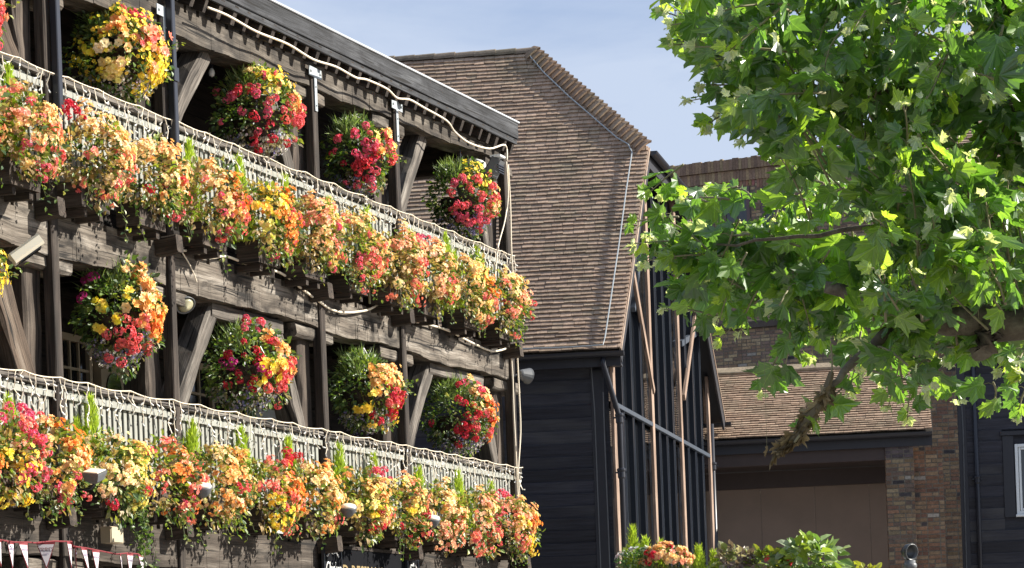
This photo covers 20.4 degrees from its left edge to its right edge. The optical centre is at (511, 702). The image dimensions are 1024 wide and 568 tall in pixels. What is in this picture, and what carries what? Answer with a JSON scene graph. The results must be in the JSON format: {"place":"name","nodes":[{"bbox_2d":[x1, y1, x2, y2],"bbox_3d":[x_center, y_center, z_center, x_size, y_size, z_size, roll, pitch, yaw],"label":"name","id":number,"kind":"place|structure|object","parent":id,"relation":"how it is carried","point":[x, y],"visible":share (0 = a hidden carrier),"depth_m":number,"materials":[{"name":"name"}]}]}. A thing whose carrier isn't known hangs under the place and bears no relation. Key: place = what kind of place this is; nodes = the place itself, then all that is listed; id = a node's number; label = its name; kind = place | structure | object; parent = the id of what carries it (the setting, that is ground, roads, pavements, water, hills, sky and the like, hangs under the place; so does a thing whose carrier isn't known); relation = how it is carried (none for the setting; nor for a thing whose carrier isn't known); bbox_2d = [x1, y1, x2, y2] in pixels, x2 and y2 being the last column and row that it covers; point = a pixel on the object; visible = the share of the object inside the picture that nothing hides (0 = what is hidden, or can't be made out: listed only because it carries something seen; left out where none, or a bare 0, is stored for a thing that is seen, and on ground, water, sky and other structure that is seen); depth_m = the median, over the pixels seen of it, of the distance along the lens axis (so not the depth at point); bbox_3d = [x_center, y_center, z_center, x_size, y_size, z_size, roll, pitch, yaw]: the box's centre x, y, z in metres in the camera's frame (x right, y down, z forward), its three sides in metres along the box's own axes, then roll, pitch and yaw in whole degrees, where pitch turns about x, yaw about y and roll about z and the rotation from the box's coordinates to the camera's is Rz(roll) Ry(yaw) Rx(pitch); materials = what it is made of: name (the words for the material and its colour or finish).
{"place":"outdoors","nodes":[
{"label":"outdoors","id":0,"kind":"place"},
{"bbox_2d":[58,98,107,183],"bbox_3d":[-4.355,-5.694,28.848,0.070,1.040,1.020,-2,0,20],"label":"window","id":1,"kind":"structure","parent":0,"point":[67,98],"depth_m":28.82,"materials":[{"name":"black glass"}]},
{"bbox_2d":[333,503,356,521],"bbox_3d":[-1.775,-1.968,29.492,0.344,0.192,0.182,-2,0,10],"label":"balcony uplight","id":2,"kind":"object","parent":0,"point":[347,510],"visible":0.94,"depth_m":29.43,"materials":[{"name":"white metal"}]},
{"bbox_2d":[384,46,730,567],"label":"black barn","id":3,"kind":"structure","parent":0,"point":[621,404],"depth_m":43.74,"materials":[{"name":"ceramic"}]},
{"bbox_2d":[276,0,1017,165],"label":"sky","id":4,"kind":"structure","parent":0,"point":[610,46],"materials":[{"name":"blue"}]},
{"bbox_2d":[670,146,962,563],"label":"brick warehouse","id":5,"kind":"structure","parent":0,"point":[753,347],"depth_m":65.69,"materials":[{"name":"brown brick"}]},
{"bbox_2d":[718,179,754,222],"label":"window","id":6,"kind":"structure","parent":5,"relation":"in","point":[746,215],"depth_m":65.73,"materials":[{"name":"grey glass"}]},
{"bbox_2d":[757,178,785,223],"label":"window","id":7,"kind":"structure","parent":5,"relation":"in","point":[764,183],"depth_m":65.52,"materials":[{"name":"grey glass"}]},
{"bbox_2d":[704,363,945,567],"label":"tiled building","id":8,"kind":"structure","parent":0,"point":[857,460],"depth_m":53.85,"materials":[{"name":"ceramic"}]},
{"bbox_2d":[946,120,1023,567],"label":"boarded building","id":9,"kind":"structure","parent":0,"point":[991,459],"depth_m":56.64,"materials":[{"name":"black wood"}]},
{"bbox_2d":[1014,444,1023,516],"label":"window","id":10,"kind":"structure","parent":9,"relation":"in","point":[1019,448],"depth_m":56.56,"materials":[{"name":"white paint"}]},
{"label":"ground","id":11,"kind":"structure","parent":0,"visible":0},
{"bbox_2d":[0,0,531,567],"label":"timber pub","id":12,"kind":"structure","parent":11,"relation":"on","point":[38,300],"depth_m":28.82,"materials":[{"name":"brown wood"}]},
{"bbox_2d":[0,425,8,500],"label":"flower box","id":13,"kind":"object","parent":12,"relation":"attached to","point":[2,462],"visible":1,"depth_m":22.86,"materials":[{"name":"orange plant"}]},
{"bbox_2d":[0,88,11,187],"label":"flower box","id":14,"kind":"object","parent":12,"relation":"attached to","point":[5,94],"visible":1,"depth_m":23.18,"materials":[{"name":"orange plant"}]},
{"bbox_2d":[0,0,21,50],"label":"hanging basket","id":15,"kind":"object","parent":12,"relation":"hanging from","point":[2,11],"visible":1,"depth_m":23.62,"materials":[{"name":"red plant"}]},
{"bbox_2d":[0,249,29,296],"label":"hanging basket","id":16,"kind":"object","parent":12,"relation":"hanging from","point":[4,261],"visible":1,"depth_m":23.48,"materials":[{"name":"yellow plant"}]},
{"bbox_2d":[8,233,43,265],"bbox_3d":[-4.106,-3.819,24.031,0.302,0.262,0.201,-2,0,-14],"label":"floodlight","id":17,"kind":"object","parent":12,"relation":"attached to","point":[27,249],"visible":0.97,"depth_m":23.95,"materials":[{"name":"white metal"}]},
{"bbox_2d":[0,400,58,525],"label":"flower box","id":18,"kind":"object","parent":12,"relation":"attached to","point":[14,486],"visible":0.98,"depth_m":23.34,"materials":[{"name":"multicoloured plant"}]},
{"bbox_2d":[0,77,73,214],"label":"flower box","id":19,"kind":"object","parent":12,"relation":"attached to","point":[25,174],"visible":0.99,"depth_m":23.73,"materials":[{"name":"orange plant"}]},
{"bbox_2d":[0,59,32,159],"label":"dwarf conifer","id":20,"kind":"object","parent":19,"relation":"in","point":[8,73],"visible":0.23,"depth_m":24.00,"materials":[{"name":"plant"}]},
{"bbox_2d":[5,401,96,526],"bbox_3d":[-3.908,-2.000,24.116,0.732,1.036,1.284,-2,0,20],"label":"flower box","id":21,"kind":"object","parent":12,"relation":"attached to","point":[63,490],"visible":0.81,"depth_m":23.98,"materials":[{"name":"orange plant"}]},
{"bbox_2d":[0,391,19,469],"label":"dwarf conifer","id":22,"kind":"object","parent":21,"relation":"in","point":[7,399],"visible":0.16,"depth_m":23.87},
{"bbox_2d":[77,468,106,490],"bbox_3d":[-3.642,-1.888,24.335,0.320,0.207,0.178,6,18,18],"label":"balcony uplight","id":23,"kind":"object","parent":21,"relation":"attached to","point":[93,476],"visible":0.92,"depth_m":24.25,"materials":[{"name":"white metal"}]},
{"bbox_2d":[0,539,142,567],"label":"bunting","id":24,"kind":"object","parent":12,"relation":"hanging from","point":[45,548],"visible":0.94,"depth_m":24.23},
{"bbox_2d":[62,332,92,428],"bbox_3d":[-4.378,-3.202,28.514,0.070,0.960,0.670,-2,0,20],"label":"window","id":25,"kind":"structure","parent":12,"relation":"in","point":[77,363],"depth_m":28.57,"materials":[{"name":"black glass"}]},
{"bbox_2d":[50,96,139,242],"bbox_3d":[-3.670,-4.702,25.038,0.744,1.253,1.340,-2,0,-1],"label":"flower box","id":26,"kind":"object","parent":12,"relation":"attached to","point":[88,193],"visible":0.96,"depth_m":24.90,"materials":[{"name":"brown wood"}]},
{"bbox_2d":[93,349,127,515],"bbox_3d":[-4.002,-2.670,29.449,0.090,1.890,1.120,-2,0,20],"label":"door","id":27,"kind":"structure","parent":12,"relation":"in","point":[103,378],"depth_m":29.10,"materials":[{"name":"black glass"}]},
{"bbox_2d":[100,526,123,543],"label":"junction box","id":28,"kind":"object","parent":12,"relation":"attached to","point":[111,534],"visible":0.96,"depth_m":25.47,"materials":[{"name":"plastic"}]},
{"bbox_2d":[65,426,164,567],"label":"flower box","id":29,"kind":"object","parent":12,"relation":"attached to","point":[109,497],"visible":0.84,"depth_m":25.06,"materials":[{"name":"yellow wood"}]},
{"bbox_2d":[72,392,108,509],"bbox_3d":[-3.753,-2.234,25.239,0.396,1.080,0.436,-2,0,20],"label":"dwarf conifer","id":30,"kind":"object","parent":29,"relation":"in","point":[93,423],"visible":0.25,"depth_m":25.22,"materials":[{"name":"plant"}]},
{"bbox_2d":[68,250,167,384],"bbox_3d":[-3.603,-3.526,26.065,0.913,1.215,0.932,-2,0,-11],"label":"hanging basket","id":31,"kind":"object","parent":12,"relation":"hanging from","point":[114,331],"visible":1,"depth_m":25.89,"materials":[{"name":"multicoloured plant"}]},
{"bbox_2d":[61,0,185,108],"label":"hanging basket","id":32,"kind":"object","parent":12,"relation":"hanging from","point":[127,66],"visible":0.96,"depth_m":26.05,"materials":[{"name":"yellow plant"}]},
{"bbox_2d":[103,131,193,242],"bbox_3d":[-3.318,-4.696,26.004,0.704,1.098,1.286,-2,0,20],"label":"flower box","id":33,"kind":"object","parent":12,"relation":"attached to","point":[146,213],"visible":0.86,"depth_m":25.96,"materials":[{"name":"orange plant"}]},
{"bbox_2d":[119,429,216,550],"bbox_3d":[-3.220,-1.953,26.059,0.690,1.132,1.209,-2,0,20],"label":"flower box","id":34,"kind":"object","parent":12,"relation":"attached to","point":[162,503],"visible":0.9,"depth_m":26.07,"materials":[{"name":"orange plant"}]},
{"bbox_2d":[179,482,212,503],"bbox_3d":[-2.934,-1.936,26.272,0.344,0.192,0.182,-2,0,10],"label":"balcony uplight","id":35,"kind":"object","parent":34,"relation":"attached to","point":[205,490],"visible":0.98,"depth_m":26.21,"materials":[{"name":"white metal"}]},
{"bbox_2d":[176,296,194,313],"bbox_3d":[-3.150,-3.873,27.410,0.169,0.251,0.186,-2,0,20],"label":"dome lamp","id":36,"kind":"object","parent":12,"relation":"attached to","point":[189,305],"visible":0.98,"depth_m":27.40,"materials":[{"name":"white metal"}]},
{"bbox_2d":[182,253,196,282],"bbox_3d":[-3.095,-4.176,27.208,0.014,0.285,0.352,-2,0,20],"label":"cable","id":37,"kind":"object","parent":12,"relation":"hanging from","point":[190,267],"visible":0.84,"depth_m":27.25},
{"bbox_2d":[185,363,214,445],"bbox_3d":[-3.465,-3.235,31.055,0.070,0.960,0.920,-2,0,20],"label":"window","id":38,"kind":"structure","parent":12,"relation":"in","point":[197,396],"depth_m":31.20,"materials":[{"name":"black glass"}]},
{"bbox_2d":[169,154,252,272],"bbox_3d":[-2.885,-4.676,27.262,0.688,1.216,1.130,-2,0,20],"label":"flower box","id":39,"kind":"object","parent":12,"relation":"attached to","point":[210,235],"visible":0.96,"depth_m":27.11,"materials":[{"name":"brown wood"}]},
{"bbox_2d":[178,137,208,225],"bbox_3d":[-3.099,-4.900,27.305,0.378,1.100,0.431,-2,0,20],"label":"dwarf conifer","id":40,"kind":"object","parent":39,"relation":"in","point":[189,152],"visible":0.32,"depth_m":27.25,"materials":[{"name":"plant"}]},
{"bbox_2d":[208,64,214,76],"bbox_3d":[-3.054,-6.482,28.887,0.068,0.268,0.065,-2,0,20],"label":"festoon bulb","id":41,"kind":"object","parent":12,"relation":"hanging from","point":[211,72],"visible":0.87,"depth_m":28.87,"materials":[{"name":"grey glass"}]},
{"bbox_2d":[173,441,264,543],"bbox_3d":[-2.801,-1.985,27.236,0.699,0.999,1.125,-2,0,20],"label":"flower box","id":42,"kind":"object","parent":12,"relation":"attached to","point":[217,511],"visible":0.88,"depth_m":27.03,"materials":[{"name":"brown wood"}]},
{"bbox_2d":[183,418,210,521],"bbox_3d":[-3.030,-2.226,27.170,0.377,1.011,0.358,-2,0,20],"label":"dwarf conifer","id":43,"kind":"object","parent":42,"relation":"in","point":[192,442],"visible":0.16,"depth_m":27.13,"materials":[{"name":"plant"}]},
{"bbox_2d":[200,309,301,417],"bbox_3d":[-2.692,-3.400,28.700,1.049,1.168,1.160,-2,0,20],"label":"hanging basket","id":44,"kind":"object","parent":12,"relation":"hanging from","point":[243,381],"visible":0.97,"depth_m":28.50,"materials":[{"name":"multicoloured plant"}]},
{"bbox_2d":[205,59,306,164],"bbox_3d":[-2.599,-6.029,29.192,1.011,1.139,1.093,-2,0,20],"label":"hanging basket","id":45,"kind":"object","parent":12,"relation":"hanging from","point":[257,127],"visible":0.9,"depth_m":28.96,"materials":[{"name":"red plant"}]},
{"bbox_2d":[0,51,517,289],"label":"icicle light string","id":46,"kind":"object","parent":12,"relation":"attached to","point":[204,138],"visible":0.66,"depth_m":28.55,"materials":[{"name":"plastic"}]},
{"bbox_2d":[0,368,524,498],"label":"balcony railing","id":47,"kind":"object","parent":12,"relation":"attached to","point":[229,412],"visible":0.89,"depth_m":28.46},
{"bbox_2d":[227,177,307,276],"bbox_3d":[-2.438,-4.714,28.457,0.650,1.004,1.078,-2,0,20],"label":"flower box","id":48,"kind":"object","parent":12,"relation":"attached to","point":[265,252],"visible":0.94,"depth_m":28.28,"materials":[{"name":"yellow wood"}]},
{"bbox_2d":[229,148,257,264],"bbox_3d":[-2.705,-4.942,28.370,0.387,1.156,0.426,-2,0,20],"label":"dwarf conifer","id":49,"kind":"object","parent":48,"relation":"in","point":[239,159],"visible":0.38,"depth_m":28.32,"materials":[{"name":"plant"}]},
{"bbox_2d":[227,455,310,554],"bbox_3d":[-2.410,-1.944,28.305,0.681,0.989,1.078,-2,0,20],"label":"flower box","id":50,"kind":"object","parent":12,"relation":"attached to","point":[271,514],"visible":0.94,"depth_m":28.10,"materials":[{"name":"yellow wood"}]},
{"bbox_2d":[233,424,259,526],"bbox_3d":[-2.673,-2.252,28.158,0.356,1.037,0.464,-2,0,11],"label":"dwarf conifer","id":51,"kind":"object","parent":50,"relation":"in","point":[243,437],"visible":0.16,"depth_m":28.17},
{"bbox_2d":[274,189,352,285],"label":"flower box","id":52,"kind":"object","parent":12,"relation":"attached to","point":[313,214],"visible":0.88,"depth_m":29.35,"materials":[{"name":"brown wood"}]},
{"bbox_2d":[275,171,302,278],"bbox_3d":[-2.357,-4.939,29.413,0.353,1.124,0.424,-2,0,-37],"label":"dwarf conifer","id":53,"kind":"object","parent":52,"relation":"in","point":[287,185],"visible":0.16,"depth_m":29.37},
{"bbox_2d":[281,446,348,549],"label":"flower box","id":54,"kind":"object","parent":12,"relation":"attached to","point":[312,521],"visible":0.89,"depth_m":29.12,"materials":[{"name":"yellow wood"}]},
{"bbox_2d":[277,434,305,507],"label":"dwarf conifer","id":55,"kind":"object","parent":54,"relation":"in","point":[287,440],"visible":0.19,"depth_m":29.22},
{"bbox_2d":[321,544,342,567],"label":"chalkboard","id":56,"kind":"object","parent":12,"relation":"attached to","point":[331,560],"visible":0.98,"depth_m":30.13,"materials":[{"name":"black metal"}]},
{"bbox_2d":[183,249,506,351],"bbox_3d":[-1.600,-4.333,31.404,0.026,0.258,9.347,-2,0,20],"label":"cable","id":57,"kind":"object","parent":12,"relation":"attached to","point":[338,311],"visible":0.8,"depth_m":30.86,"materials":[{"name":"plastic"}]},
{"bbox_2d":[207,6,507,160],"bbox_3d":[-1.497,-6.777,31.436,0.024,0.214,8.504,-2,0,20],"label":"cable","id":58,"kind":"object","parent":12,"relation":"attached to","point":[325,63],"visible":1,"depth_m":30.82,"materials":[{"name":"plastic"}]},
{"bbox_2d":[326,205,394,303],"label":"flower box","id":59,"kind":"object","parent":12,"relation":"attached to","point":[363,279],"visible":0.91,"depth_m":30.44,"materials":[{"name":"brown wood"}]},
{"bbox_2d":[321,196,345,272],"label":"dwarf conifer","id":60,"kind":"object","parent":59,"relation":"in","point":[326,197],"visible":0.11,"depth_m":30.37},
{"bbox_2d":[319,107,406,198],"bbox_3d":[-1.651,-6.079,31.666,0.965,1.115,1.010,-2,0,20],"label":"hanging basket","id":61,"kind":"object","parent":12,"relation":"hanging from","point":[358,169],"visible":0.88,"depth_m":31.48,"materials":[{"name":"red plant"}]},
{"bbox_2d":[333,465,395,552],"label":"flower box","id":62,"kind":"object","parent":12,"relation":"attached to","point":[361,525],"visible":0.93,"depth_m":30.30,"materials":[{"name":"yellow wood"}]},
{"bbox_2d":[331,442,353,536],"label":"dwarf conifer","id":63,"kind":"object","parent":62,"relation":"in","point":[339,462],"visible":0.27,"depth_m":30.46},
{"bbox_2d":[327,342,418,435],"bbox_3d":[-1.556,-3.498,31.581,1.043,1.055,0.966,-2,0,20],"label":"hanging basket","id":64,"kind":"object","parent":12,"relation":"hanging from","point":[366,405],"visible":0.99,"depth_m":31.42,"materials":[{"name":"multicoloured plant"}]},
{"bbox_2d":[342,546,404,567],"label":"signboard","id":65,"kind":"object","parent":12,"relation":"attached to","point":[354,557],"visible":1,"depth_m":31.25,"materials":[{"name":"black metal"}]},
{"bbox_2d":[366,218,429,313],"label":"flower box","id":66,"kind":"object","parent":12,"relation":"attached to","point":[395,295],"visible":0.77,"depth_m":31.55,"materials":[{"name":"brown wood"}]},
{"bbox_2d":[358,205,385,303],"bbox_3d":[-1.577,-4.964,31.472,0.360,1.116,0.398,-2,0,20],"label":"dwarf conifer","id":67,"kind":"object","parent":66,"relation":"in","point":[382,275],"visible":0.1,"depth_m":31.44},
{"bbox_2d":[369,466,436,559],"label":"flower box","id":68,"kind":"object","parent":12,"relation":"attached to","point":[402,530],"visible":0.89,"depth_m":31.42,"materials":[{"name":"yellow wood"}]},
{"bbox_2d":[362,450,381,521],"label":"dwarf conifer","id":69,"kind":"object","parent":68,"relation":"in","point":[373,454],"visible":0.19,"depth_m":31.36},
{"bbox_2d":[417,515,440,532],"bbox_3d":[-0.965,-1.995,31.742,0.344,0.192,0.182,-2,0,10],"label":"balcony uplight","id":70,"kind":"object","parent":68,"relation":"attached to","point":[435,520],"visible":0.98,"depth_m":31.68,"materials":[{"name":"white metal"}]},
{"bbox_2d":[405,560,418,567],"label":"chalkboard","id":71,"kind":"object","parent":12,"relation":"attached to","point":[412,564],"visible":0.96,"depth_m":32.32,"materials":[{"name":"black metal"}]},
{"bbox_2d":[399,233,461,323],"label":"flower box","id":72,"kind":"object","parent":12,"relation":"attached to","point":[437,296],"visible":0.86,"depth_m":32.53,"materials":[{"name":"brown wood"}]},
{"bbox_2d":[411,476,474,557],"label":"flower box","id":73,"kind":"object","parent":12,"relation":"attached to","point":[453,518],"visible":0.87,"depth_m":32.55,"materials":[{"name":"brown wood"}]},
{"bbox_2d":[411,464,430,525],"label":"dwarf conifer","id":74,"kind":"object","parent":73,"relation":"in","point":[418,474],"visible":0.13,"depth_m":32.62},
{"bbox_2d":[419,368,499,458],"bbox_3d":[-0.632,-3.484,34.367,1.054,1.151,1.021,-2,0,20],"label":"hanging basket","id":75,"kind":"object","parent":12,"relation":"hanging from","point":[458,431],"visible":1,"depth_m":34.15,"materials":[{"name":"red plant"}]},
{"bbox_2d":[421,148,501,240],"bbox_3d":[-0.621,-6.189,34.742,0.966,1.190,0.967,-2,0,-25],"label":"hanging basket","id":76,"kind":"object","parent":12,"relation":"hanging from","point":[461,211],"visible":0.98,"depth_m":34.54,"materials":[{"name":"red plant"}]},
{"bbox_2d":[435,252,501,337],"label":"flower box","id":77,"kind":"object","parent":12,"relation":"attached to","point":[470,318],"visible":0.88,"depth_m":33.71,"materials":[{"name":"yellow wood"}]},
{"bbox_2d":[438,230,464,310],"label":"dwarf conifer","id":78,"kind":"object","parent":77,"relation":"in","point":[445,237],"visible":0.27,"depth_m":33.73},
{"bbox_2d":[442,484,507,562],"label":"flower box","id":79,"kind":"object","parent":12,"relation":"attached to","point":[477,541],"visible":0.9,"depth_m":33.64,"materials":[{"name":"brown wood"}]},
{"bbox_2d":[451,468,476,549],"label":"dwarf conifer","id":80,"kind":"object","parent":79,"relation":"in","point":[458,484],"visible":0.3,"depth_m":33.82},
{"bbox_2d":[472,158,485,168],"bbox_3d":[-0.405,-6.602,34.862,0.180,0.149,0.104,-2,0,20],"label":"motion sensor","id":81,"kind":"object","parent":12,"relation":"attached to","point":[481,161],"visible":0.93,"depth_m":34.83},
{"bbox_2d":[483,154,504,179],"bbox_3d":[-0.241,-6.613,35.180,0.285,0.278,0.200,-2,0,20],"label":"floodlight","id":82,"kind":"object","parent":12,"relation":"attached to","point":[495,164],"visible":0.91,"depth_m":35.09,"materials":[{"name":"black metal"}]},
{"bbox_2d":[495,162,508,274],"bbox_3d":[-0.144,-5.951,35.405,0.020,1.655,0.674,-2,0,20],"label":"cable","id":83,"kind":"object","parent":12,"relation":"attached to","point":[504,218],"visible":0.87,"depth_m":35.58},
{"bbox_2d":[471,265,536,347],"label":"flower box","id":84,"kind":"object","parent":12,"relation":"attached to","point":[502,330],"visible":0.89,"depth_m":34.86,"materials":[{"name":"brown wood"}]},
{"bbox_2d":[469,245,492,337],"bbox_3d":[-0.403,-5.032,34.735,0.401,1.168,0.397,-2,0,20],"label":"dwarf conifer","id":85,"kind":"object","parent":84,"relation":"in","point":[476,248],"visible":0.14,"depth_m":34.70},
{"bbox_2d":[507,164,520,497],"bbox_3d":[0.039,-4.643,35.750,0.022,4.220,0.180,-2,0,20],"label":"cable","id":86,"kind":"object","parent":12,"relation":"hanging from","point":[515,321],"visible":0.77,"depth_m":35.73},
{"bbox_2d":[484,489,545,565],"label":"flower box","id":87,"kind":"object","parent":12,"relation":"attached to","point":[511,542],"visible":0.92,"depth_m":34.81,"materials":[{"name":"multicoloured wood"}]},
{"bbox_2d":[484,479,505,532],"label":"dwarf conifer","id":88,"kind":"object","parent":87,"relation":"in","point":[491,484],"visible":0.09,"depth_m":34.88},
{"bbox_2d":[511,358,518,498],"bbox_3d":[0.029,-3.478,35.749,0.022,1.948,0.106,-2,0,20],"label":"cable","id":89,"kind":"object","parent":12,"relation":"attached to","point":[514,427],"visible":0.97,"depth_m":35.75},
{"bbox_2d":[513,368,533,383],"bbox_3d":[0.153,-4.119,35.864,0.203,0.208,0.278,-2,0,30],"label":"bell lamp","id":90,"kind":"object","parent":12,"relation":"attached to","point":[526,376],"visible":1,"depth_m":35.87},
{"bbox_2d":[622,0,1023,442],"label":"plane tree","id":91,"kind":"object","parent":11,"relation":"on","point":[935,229],"visible":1,"depth_m":11.68,"materials":[{"name":"green plant"}]},
{"bbox_2d":[769,343,836,470],"bbox_3d":[1.216,-1.235,11.901,0.302,0.522,0.146,-2,0,0],"label":"withered leaf bundle","id":92,"kind":"object","parent":91,"relation":"hanging from","point":[814,409],"visible":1,"depth_m":11.88,"materials":[{"name":"brown plant"}]},
{"bbox_2d":[901,544,917,567],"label":"cowl vent","id":93,"kind":"object","parent":11,"relation":"on","point":[909,553],"visible":1,"depth_m":33.87,"materials":[{"name":"metal"}]},
{"bbox_2d":[930,342,962,567],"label":"brick wall","id":94,"kind":"structure","parent":11,"relation":"on","point":[945,426],"depth_m":56.72,"materials":[{"name":"brick"}]},
{"bbox_3d":[3.021,0.099,34.445,3.500,2.780,1.010,-2,0,0],"label":"terrace wall","id":95,"kind":"object","parent":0,"visible":0},
{"bbox_2d":[619,523,641,567],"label":"dwarf conifer","id":96,"kind":"object","parent":95,"relation":"on","point":[633,539],"visible":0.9,"depth_m":34.27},
{"bbox_2d":[614,545,656,567],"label":"flowering shrub","id":97,"kind":"object","parent":95,"relation":"on","point":[628,555],"visible":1,"depth_m":34.09,"materials":[{"name":"green plant"}]},
{"bbox_2d":[640,534,660,567],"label":"dwarf conifer","id":98,"kind":"object","parent":95,"relation":"on","point":[644,541],"visible":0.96,"depth_m":34.27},
{"bbox_2d":[657,537,668,567],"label":"dwarf conifer","id":99,"kind":"object","parent":95,"relation":"on","point":[660,540],"visible":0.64,"depth_m":34.27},
{"bbox_2d":[637,540,695,567],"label":"flowering shrub","id":100,"kind":"object","parent":95,"relation":"on","point":[683,556],"visible":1,"depth_m":34.01,"materials":[{"name":"orange plant"}]},
{"bbox_2d":[691,543,706,567],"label":"dwarf conifer","id":101,"kind":"object","parent":95,"relation":"on","point":[699,561],"visible":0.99,"depth_m":34.26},
{"bbox_2d":[707,549,718,567],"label":"dwarf conifer","id":102,"kind":"object","parent":95,"relation":"on","point":[712,553],"visible":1,"depth_m":34.27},
{"bbox_2d":[708,539,759,567],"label":"flowering shrub","id":103,"kind":"object","parent":95,"relation":"on","point":[730,554],"visible":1,"depth_m":34.07,"materials":[{"name":"green plant"}]},
{"bbox_2d":[743,544,791,567],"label":"flowering shrub","id":104,"kind":"object","parent":95,"relation":"on","point":[765,553],"visible":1,"depth_m":34.06,"materials":[{"name":"green plant"}]},
{"bbox_2d":[768,530,854,567],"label":"flowering shrub","id":105,"kind":"object","parent":95,"relation":"on","point":[791,550],"visible":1,"depth_m":34.05,"materials":[{"name":"green plant"}]},
{"bbox_2d":[853,561,881,567],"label":"flowering shrub","id":106,"kind":"object","parent":95,"relation":"on","point":[858,564],"visible":1,"depth_m":34.17,"materials":[{"name":"yellow plant"}]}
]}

